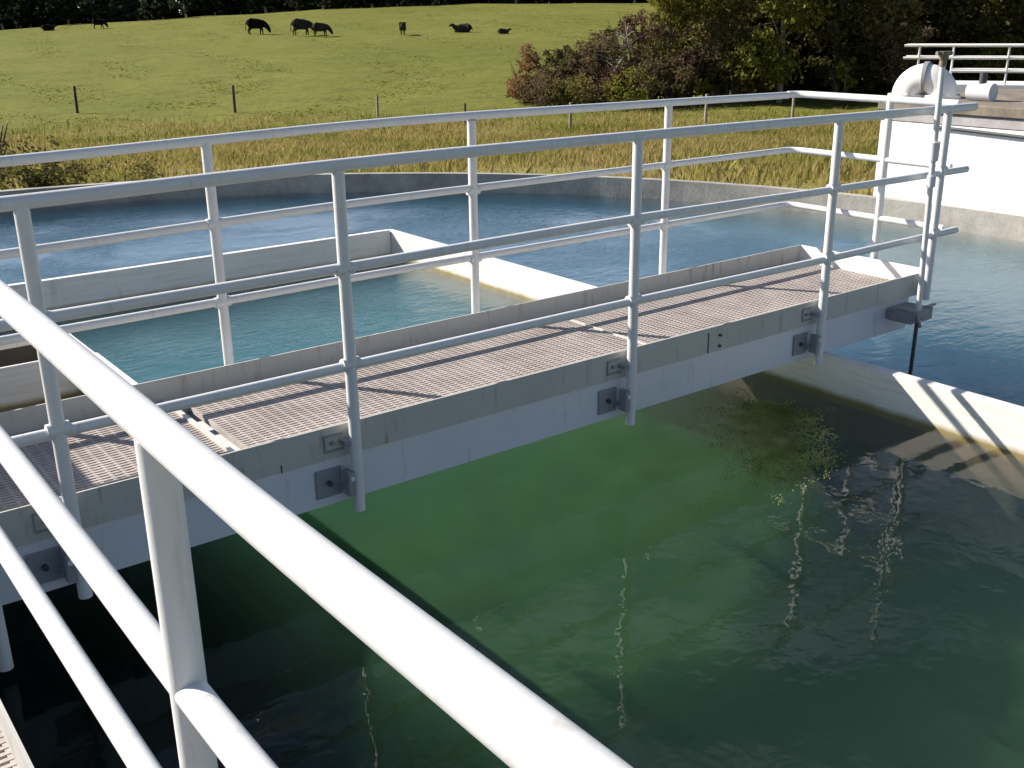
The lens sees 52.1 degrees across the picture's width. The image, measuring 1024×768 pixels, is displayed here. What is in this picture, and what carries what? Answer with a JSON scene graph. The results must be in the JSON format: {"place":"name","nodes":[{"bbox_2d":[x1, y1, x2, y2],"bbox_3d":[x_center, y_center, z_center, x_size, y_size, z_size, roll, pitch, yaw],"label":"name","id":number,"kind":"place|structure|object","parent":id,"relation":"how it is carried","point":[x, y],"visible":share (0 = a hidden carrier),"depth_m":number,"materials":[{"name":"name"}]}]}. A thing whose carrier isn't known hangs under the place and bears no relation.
{"place":"outdoors","nodes":[
{"label":"outdoors","id":0,"kind":"place"},
{"bbox_2d":[66,262,515,354],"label":"water","id":1,"kind":"structure","parent":0,"point":[275,311],"depth_m":7.46,"materials":[{"name":"teal liquid"}]},
{"bbox_2d":[143,572,671,767],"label":"tank floor","id":2,"kind":"structure","parent":0,"point":[319,686],"depth_m":8.39,"materials":[{"name":"green concrete"}]},
{"bbox_2d":[0,333,71,366],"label":"trough wall","id":3,"kind":"structure","parent":2,"relation":"on","point":[18,353],"depth_m":6.22,"materials":[{"name":"concrete"}]},
{"bbox_2d":[0,360,142,767],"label":"trough wall","id":4,"kind":"structure","parent":2,"relation":"on","point":[54,720],"depth_m":6.29,"materials":[{"name":"paint"}]},
{"bbox_2d":[68,333,156,758],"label":"trough wall","id":5,"kind":"structure","parent":2,"relation":"on","point":[141,694],"depth_m":6.65,"materials":[{"name":"paint"}]},
{"bbox_2d":[0,229,406,669],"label":"baffle wall","id":6,"kind":"structure","parent":2,"relation":"on","point":[242,585],"depth_m":8.81,"materials":[{"name":"paint"}]},
{"bbox_2d":[0,172,1023,406],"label":"tank rim","id":7,"kind":"object","parent":2,"relation":"on","point":[970,336],"visible":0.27,"depth_m":11.86,"materials":[{"name":"concrete"}]},
{"bbox_2d":[0,700,33,767],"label":"access platform","id":8,"kind":"structure","parent":7,"relation":"on","point":[13,753],"depth_m":2.31,"materials":[{"name":"metal"}]},
{"bbox_2d":[0,279,632,767],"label":"guard railing","id":9,"kind":"object","parent":8,"relation":"attached to","point":[510,721],"visible":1,"depth_m":1.31,"materials":[{"name":"metal"}]},
{"bbox_2d":[387,229,1023,767],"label":"baffle wall","id":10,"kind":"structure","parent":2,"relation":"on","point":[653,585],"depth_m":6.51,"materials":[{"name":"paint"}]},
{"bbox_2d":[0,245,931,604],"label":"walkway bridge","id":11,"kind":"structure","parent":10,"relation":"on","point":[428,413],"depth_m":4.64,"materials":[{"name":"metal"}]},
{"bbox_2d":[0,92,790,365],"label":"guard railing","id":12,"kind":"object","parent":11,"relation":"attached to","point":[214,222],"visible":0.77,"depth_m":4.99,"materials":[{"name":"metal"}]},
{"bbox_2d":[0,103,977,671],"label":"guard railing","id":13,"kind":"object","parent":11,"relation":"attached to","point":[50,565],"visible":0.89,"depth_m":3.92,"materials":[{"name":"metal"}]},
{"bbox_2d":[781,91,960,258],"bbox_3d":[2.142,-1.182,6.480,0.110,1.171,1.146,-15,24,-35],"label":"guard railing","id":14,"kind":"object","parent":11,"relation":"attached to","point":[884,159],"visible":0.89,"depth_m":6.38,"materials":[{"name":"metal"}]},
{"bbox_2d":[886,51,952,374],"bbox_3d":[2.292,-0.703,5.907,0.290,2.246,0.195,-15,24,-35],"label":"sounding rod","id":15,"kind":"object","parent":11,"relation":"attached to","point":[917,313],"visible":0.93,"depth_m":5.81,"materials":[{"name":"paint"}]},
{"bbox_2d":[0,103,881,195],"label":"tall grass","id":16,"kind":"structure","parent":0,"point":[262,153],"depth_m":27.00,"materials":[{"name":"plant"}]},
{"bbox_2d":[0,1,1000,195],"bbox_3d":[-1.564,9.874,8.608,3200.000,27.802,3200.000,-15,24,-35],"label":"ground","id":17,"kind":"structure","parent":0,"point":[321,79],"depth_m":73.67,"materials":[{"name":"green plant"}]},
{"bbox_2d":[0,123,9,173],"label":"shrub","id":18,"kind":"object","parent":17,"relation":"on","point":[4,142],"visible":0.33,"depth_m":20.54,"materials":[{"name":"green plant"}]},
{"bbox_2d":[0,0,19,29],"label":"gum tree","id":19,"kind":"object","parent":17,"relation":"on","point":[5,13],"visible":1,"depth_m":152.73,"materials":[{"name":"green plant"}]},
{"bbox_2d":[8,0,41,27],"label":"gum tree","id":20,"kind":"object","parent":17,"relation":"on","point":[22,7],"visible":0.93,"depth_m":157.00,"materials":[{"name":"green plant"}]},
{"bbox_2d":[41,24,57,30],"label":"cow","id":21,"kind":"object","parent":17,"relation":"on","point":[45,27],"visible":1,"depth_m":135.88},
{"bbox_2d":[0,132,106,189],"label":"shrub","id":22,"kind":"object","parent":17,"relation":"on","point":[32,176],"visible":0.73,"depth_m":14.96,"materials":[{"name":"green plant"}]},
{"bbox_2d":[45,0,78,24],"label":"gum tree","id":23,"kind":"object","parent":17,"relation":"on","point":[59,8],"visible":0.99,"depth_m":155.92,"materials":[{"name":"green plant"}]},
{"bbox_2d":[73,86,78,112],"bbox_3d":[-19.959,-12.862,47.972,0.152,1.521,0.140,-15,24,-35],"label":"fence post","id":24,"kind":"object","parent":17,"relation":"on","point":[75,100],"visible":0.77,"depth_m":47.87,"materials":[{"name":"grey wood"}]},
{"bbox_2d":[76,0,111,19],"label":"gum tree","id":25,"kind":"object","parent":17,"relation":"on","point":[94,9],"visible":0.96,"depth_m":155.08,"materials":[{"name":"green plant"}]},
{"bbox_2d":[92,18,107,28],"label":"cow","id":26,"kind":"object","parent":17,"relation":"on","point":[96,21],"visible":1,"depth_m":134.24},
{"bbox_2d":[106,0,140,22],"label":"gum tree","id":27,"kind":"object","parent":17,"relation":"on","point":[126,9],"visible":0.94,"depth_m":154.41,"materials":[{"name":"green plant"}]},
{"bbox_2d":[90,152,168,182],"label":"shrub","id":28,"kind":"object","parent":17,"relation":"on","point":[143,173],"visible":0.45,"depth_m":14.45,"materials":[{"name":"green plant"}]},
{"bbox_2d":[145,0,176,19],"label":"gum tree","id":29,"kind":"object","parent":17,"relation":"on","point":[162,7],"visible":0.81,"depth_m":165.65,"materials":[{"name":"green plant"}]},
{"bbox_2d":[167,0,199,16],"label":"gum tree","id":30,"kind":"object","parent":17,"relation":"on","point":[183,5],"visible":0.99,"depth_m":160.39,"materials":[{"name":"green plant"}]},
{"bbox_2d":[231,85,236,112],"bbox_3d":[-12.590,-12.754,47.465,0.152,1.521,0.140,-15,24,-35],"label":"fence post","id":31,"kind":"object","parent":17,"relation":"on","point":[233,99],"visible":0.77,"depth_m":47.37,"materials":[{"name":"grey wood"}]},
{"bbox_2d":[224,0,260,14],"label":"gum tree","id":32,"kind":"object","parent":17,"relation":"on","point":[241,8],"visible":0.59,"depth_m":169.35,"materials":[{"name":"green plant"}]},
{"bbox_2d":[245,18,270,33],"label":"cow","id":33,"kind":"object","parent":17,"relation":"on","point":[253,23],"visible":1,"depth_m":112.27},
{"bbox_2d":[246,0,273,12],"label":"gum tree","id":34,"kind":"object","parent":17,"relation":"on","point":[256,4],"visible":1,"depth_m":162.08,"materials":[{"name":"green plant"}]},
{"bbox_2d":[289,0,313,10],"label":"gum tree","id":35,"kind":"object","parent":17,"relation":"on","point":[303,4],"visible":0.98,"depth_m":167.25,"materials":[{"name":"green plant"}]},
{"bbox_2d":[290,18,316,34],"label":"cow","id":36,"kind":"object","parent":17,"relation":"on","point":[297,24],"visible":0.88,"depth_m":108.54},
{"bbox_2d":[312,22,332,35],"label":"cow","id":37,"kind":"object","parent":17,"relation":"on","point":[316,26],"visible":1,"depth_m":106.59},
{"bbox_2d":[0,0,647,29],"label":"wood","id":38,"kind":"object","parent":17,"relation":"on","point":[275,7],"visible":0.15,"depth_m":169.64,"materials":[{"name":"green plant"}]},
{"bbox_2d":[317,0,341,8],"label":"gum tree","id":39,"kind":"object","parent":17,"relation":"on","point":[334,3],"visible":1,"depth_m":163.25,"materials":[{"name":"green plant"}]},
{"bbox_2d":[337,0,359,8],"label":"gum tree","id":40,"kind":"object","parent":17,"relation":"on","point":[346,3],"visible":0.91,"depth_m":166.86,"materials":[{"name":"green plant"}]},
{"bbox_2d":[376,96,378,117],"bbox_3d":[-5.625,-11.388,43.862,0.114,1.301,0.103,-15,24,-35],"label":"fence post","id":41,"kind":"object","parent":17,"relation":"on","point":[377,106],"visible":0.76,"depth_m":43.76,"materials":[{"name":"grey wood"}]},
{"bbox_2d":[363,0,394,7],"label":"gum tree","id":42,"kind":"object","parent":17,"relation":"on","point":[374,3],"visible":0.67,"depth_m":168.15,"materials":[{"name":"green plant"}]},
{"bbox_2d":[385,0,402,6],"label":"gum tree","id":43,"kind":"object","parent":17,"relation":"on","point":[394,2],"visible":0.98,"depth_m":163.44,"materials":[{"name":"green plant"}]},
{"bbox_2d":[399,22,405,34],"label":"cow","id":44,"kind":"object","parent":17,"relation":"on","point":[402,25],"visible":1,"depth_m":106.02},
{"bbox_2d":[410,0,428,5],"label":"gum tree","id":45,"kind":"object","parent":17,"relation":"on","point":[416,2],"visible":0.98,"depth_m":167.28,"materials":[{"name":"green plant"}]},
{"bbox_2d":[431,0,461,5],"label":"gum tree","id":46,"kind":"object","parent":17,"relation":"on","point":[446,2],"visible":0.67,"depth_m":170.13,"materials":[{"name":"green plant"}]},
{"bbox_2d":[449,23,472,31],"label":"cow","id":47,"kind":"object","parent":17,"relation":"on","point":[466,27],"visible":0.99,"depth_m":107.71},
{"bbox_2d":[497,28,511,33],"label":"cow","id":48,"kind":"object","parent":17,"relation":"on","point":[502,31],"visible":1,"depth_m":104.94},
{"bbox_2d":[493,0,524,3],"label":"gum tree","id":49,"kind":"object","parent":17,"relation":"on","point":[510,1],"visible":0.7,"depth_m":168.25,"materials":[{"name":"green plant"}]},
{"bbox_2d":[505,43,548,102],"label":"shrub","id":50,"kind":"object","parent":17,"relation":"on","point":[531,62],"visible":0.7,"depth_m":50.18,"materials":[{"name":"orange plant"}]},
{"bbox_2d":[511,59,576,106],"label":"shrub","id":51,"kind":"object","parent":17,"relation":"on","point":[537,88],"visible":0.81,"depth_m":48.99,"materials":[{"name":"green plant"}]},
{"bbox_2d":[533,45,577,100],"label":"shrub","id":52,"kind":"object","parent":17,"relation":"on","point":[568,50],"visible":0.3,"depth_m":50.24,"materials":[{"name":"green plant"}]},
{"bbox_2d":[548,0,577,3],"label":"gum tree","id":53,"kind":"object","parent":17,"relation":"on","point":[560,1],"visible":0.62,"depth_m":166.81,"materials":[{"name":"green plant"}]},
{"bbox_2d":[569,102,571,127],"bbox_3d":[2.220,-10.047,39.878,0.134,1.301,0.122,-15,24,-35],"label":"fence post","id":54,"kind":"object","parent":17,"relation":"on","point":[570,117],"visible":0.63,"depth_m":39.80,"materials":[{"name":"grey wood"}]},
{"bbox_2d":[541,72,607,105],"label":"shrub","id":55,"kind":"object","parent":17,"relation":"on","point":[568,92],"visible":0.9,"depth_m":48.00,"materials":[{"name":"green plant"}]},
{"bbox_2d":[554,29,610,96],"bbox_3d":[3.337,-15.183,50.376,3.332,3.551,3.829,-15,24,-35],"label":"shrub","id":56,"kind":"object","parent":17,"relation":"on","point":[580,66],"visible":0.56,"depth_m":49.33,"materials":[{"name":"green plant"}]},
{"bbox_2d":[573,0,598,2],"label":"gum tree","id":57,"kind":"object","parent":17,"relation":"on","point":[582,1],"visible":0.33,"depth_m":170.25,"materials":[{"name":"green plant"}]},
{"bbox_2d":[581,0,606,2],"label":"gum tree","id":58,"kind":"object","parent":17,"relation":"on","point":[601,1],"visible":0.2,"depth_m":172.10,"materials":[{"name":"green plant"}]},
{"bbox_2d":[579,19,631,70],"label":"shrub","id":59,"kind":"object","parent":17,"relation":"on","point":[608,30],"visible":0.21,"depth_m":50.05,"materials":[{"name":"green plant"}]},
{"bbox_2d":[572,60,650,103],"bbox_3d":[4.585,-14.007,48.886,3.426,2.350,4.202,-15,24,-35],"label":"shrub","id":60,"kind":"object","parent":17,"relation":"on","point":[604,78],"visible":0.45,"depth_m":48.28,"materials":[{"name":"green plant"}]},
{"bbox_2d":[597,22,638,102],"bbox_3d":[4.856,-14.825,48.533,1.758,3.713,1.701,-15,24,-35],"label":"dead tree","id":61,"kind":"object","parent":17,"relation":"on","point":[621,45],"visible":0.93,"depth_m":48.22,"materials":[{"name":"wood"}]},
{"bbox_2d":[591,29,650,100],"bbox_3d":[4.979,-14.879,49.398,2.858,3.612,3.465,-6,20,-16],"label":"shrub","id":62,"kind":"object","parent":17,"relation":"on","point":[597,46],"visible":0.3,"depth_m":48.61,"materials":[{"name":"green plant"}]},
{"bbox_2d":[598,64,667,102],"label":"shrub","id":63,"kind":"object","parent":17,"relation":"on","point":[625,95],"visible":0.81,"depth_m":47.31,"materials":[{"name":"green plant"}]},
{"bbox_2d":[607,10,687,90],"bbox_3d":[6.587,-16.291,51.681,3.751,4.630,4.137,-15,24,-35],"label":"shrub","id":64,"kind":"object","parent":17,"relation":"on","point":[650,37],"visible":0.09,"depth_m":50.81,"materials":[{"name":"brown plant"}]},
{"bbox_2d":[619,6,691,99],"bbox_3d":[6.757,-15.463,49.547,3.806,4.581,3.341,-15,24,-35],"label":"shrub","id":65,"kind":"object","parent":17,"relation":"on","point":[641,39],"visible":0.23,"depth_m":48.90,"materials":[{"name":"green plant"}]},
{"bbox_2d":[628,38,701,99],"bbox_3d":[6.904,-14.143,47.957,3.351,3.192,3.910,5,20,16],"label":"shrub","id":66,"kind":"object","parent":17,"relation":"on","point":[662,79],"visible":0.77,"depth_m":47.46,"materials":[{"name":"green plant"}]},
{"bbox_2d":[637,0,725,97],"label":"tree","id":67,"kind":"object","parent":17,"relation":"on","point":[681,9],"visible":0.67,"depth_m":48.22,"materials":[{"name":"green plant"}]},
{"bbox_2d":[665,45,718,105],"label":"shrub","id":68,"kind":"object","parent":17,"relation":"on","point":[699,65],"visible":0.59,"depth_m":48.09,"materials":[{"name":"green plant"}]},
{"bbox_2d":[704,94,707,122],"bbox_3d":[7.615,-10.638,41.139,0.134,1.451,0.122,-15,24,-35],"label":"fence post","id":69,"kind":"object","parent":17,"relation":"on","point":[705,112],"visible":0.66,"depth_m":41.08,"materials":[{"name":"grey wood"}]},
{"bbox_2d":[700,57,734,96],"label":"shrub","id":70,"kind":"object","parent":17,"relation":"on","point":[726,78],"visible":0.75,"depth_m":48.14,"materials":[{"name":"green plant"}]},
{"bbox_2d":[684,0,778,95],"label":"tree","id":71,"kind":"object","parent":17,"relation":"on","point":[720,29],"visible":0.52,"depth_m":48.49,"materials":[{"name":"green plant"}]},
{"bbox_2d":[700,29,771,102],"bbox_3d":[10.364,-14.572,48.491,3.440,3.543,3.146,-5,20,-12],"label":"shrub","id":72,"kind":"object","parent":17,"relation":"on","point":[719,62],"visible":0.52,"depth_m":48.11,"materials":[{"name":"green plant"}]},
{"bbox_2d":[678,0,793,70],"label":"tree","id":73,"kind":"object","parent":17,"relation":"on","point":[753,22],"visible":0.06,"depth_m":52.32,"materials":[{"name":"green plant"}]},
{"bbox_2d":[711,0,836,102],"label":"tree","id":74,"kind":"object","parent":17,"relation":"on","point":[773,61],"visible":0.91,"depth_m":47.10,"materials":[{"name":"green plant"}]},
{"bbox_2d":[791,98,794,117],"bbox_3d":[11.217,-10.909,41.834,0.134,1.401,0.122,-15,24,-35],"label":"fence post","id":75,"kind":"object","parent":17,"relation":"on","point":[793,107],"visible":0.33,"depth_m":41.75,"materials":[{"name":"grey wood"}]},
{"bbox_2d":[775,0,892,92],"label":"tree","id":76,"kind":"object","parent":17,"relation":"on","point":[836,31],"visible":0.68,"depth_m":48.60,"materials":[{"name":"green plant"}]},
{"bbox_2d":[827,57,857,105],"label":"shrub","id":77,"kind":"object","parent":17,"relation":"on","point":[845,78],"visible":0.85,"depth_m":46.95,"materials":[{"name":"green plant"}]},
{"bbox_2d":[662,0,1023,94],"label":"undergrowth","id":78,"kind":"object","parent":17,"relation":"on","point":[811,81],"visible":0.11,"depth_m":51.52,"materials":[{"name":"green plant"}]},
{"bbox_2d":[839,0,930,89],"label":"tree","id":79,"kind":"object","parent":17,"relation":"on","point":[872,29],"visible":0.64,"depth_m":47.70,"materials":[{"name":"green plant"}]},
{"bbox_2d":[868,20,938,85],"bbox_3d":[17.802,-14.694,46.910,3.459,3.050,3.745,-15,24,-35],"label":"shrub","id":80,"kind":"object","parent":17,"relation":"on","point":[896,46],"visible":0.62,"depth_m":46.39,"materials":[{"name":"green plant"}]},
{"bbox_2d":[880,0,1003,80],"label":"tree","id":81,"kind":"object","parent":17,"relation":"on","point":[945,9],"visible":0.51,"depth_m":48.23,"materials":[{"name":"green plant"}]},
{"bbox_2d":[873,88,1023,215],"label":"raised chamber","id":82,"kind":"object","parent":17,"relation":"on","point":[986,142],"visible":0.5,"depth_m":9.78,"materials":[{"name":"white paint"}]},
{"bbox_2d":[888,61,960,98],"bbox_3d":[4.144,-3.046,10.497,0.698,0.356,0.378,12,23,31],"label":"pipe elbow","id":83,"kind":"object","parent":82,"relation":"on","point":[920,80],"visible":0.88,"depth_m":10.39,"materials":[{"name":"white metal"}]},
{"bbox_2d":[965,72,997,100],"bbox_3d":[4.512,-2.851,10.051,0.170,0.264,0.240,-15,24,-35],"label":"valve pipe","id":84,"kind":"object","parent":82,"relation":"on","point":[982,90],"visible":1,"depth_m":10.00,"materials":[{"name":"metal"}]},
{"bbox_2d":[966,0,1023,80],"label":"tree","id":85,"kind":"object","parent":17,"relation":"on","point":[1002,51],"visible":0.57,"depth_m":48.00,"materials":[{"name":"green plant"}]},
{"bbox_2d":[1013,39,1023,77],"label":"tree","id":86,"kind":"object","parent":17,"relation":"on","point":[1020,61],"visible":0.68,"depth_m":47.18,"materials":[{"name":"green plant"}]},
{"bbox_2d":[0,192,1023,335],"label":"water","id":87,"kind":"structure","parent":0,"point":[270,198],"depth_m":10.79,"materials":[{"name":"blue liquid"}]},
{"bbox_2d":[93,352,137,384],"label":"baffle wall","id":88,"kind":"structure","parent":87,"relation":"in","point":[131,381],"depth_m":5.61,"materials":[{"name":"paint"}]},
{"bbox_2d":[677,381,846,504],"bbox_3d":[1.232,0.247,5.219,1.614,0.014,0.824,-55,57,-67],"label":"algae","id":89,"kind":"object","parent":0,"point":[770,451],"visible":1,"depth_m":5.17,"materials":[{"name":"green plant"}]},
{"bbox_3d":[20.949,-7.293,30.484,16.200,1.740,16.190,-15,24,-35],"label":"tank rim","id":90,"kind":"object","parent":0,"visible":0},
{"bbox_2d":[903,43,1023,91],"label":"guard railing","id":91,"kind":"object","parent":90,"relation":"on","point":[962,85],"visible":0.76,"depth_m":31.76,"materials":[{"name":"white metal"}]}
]}

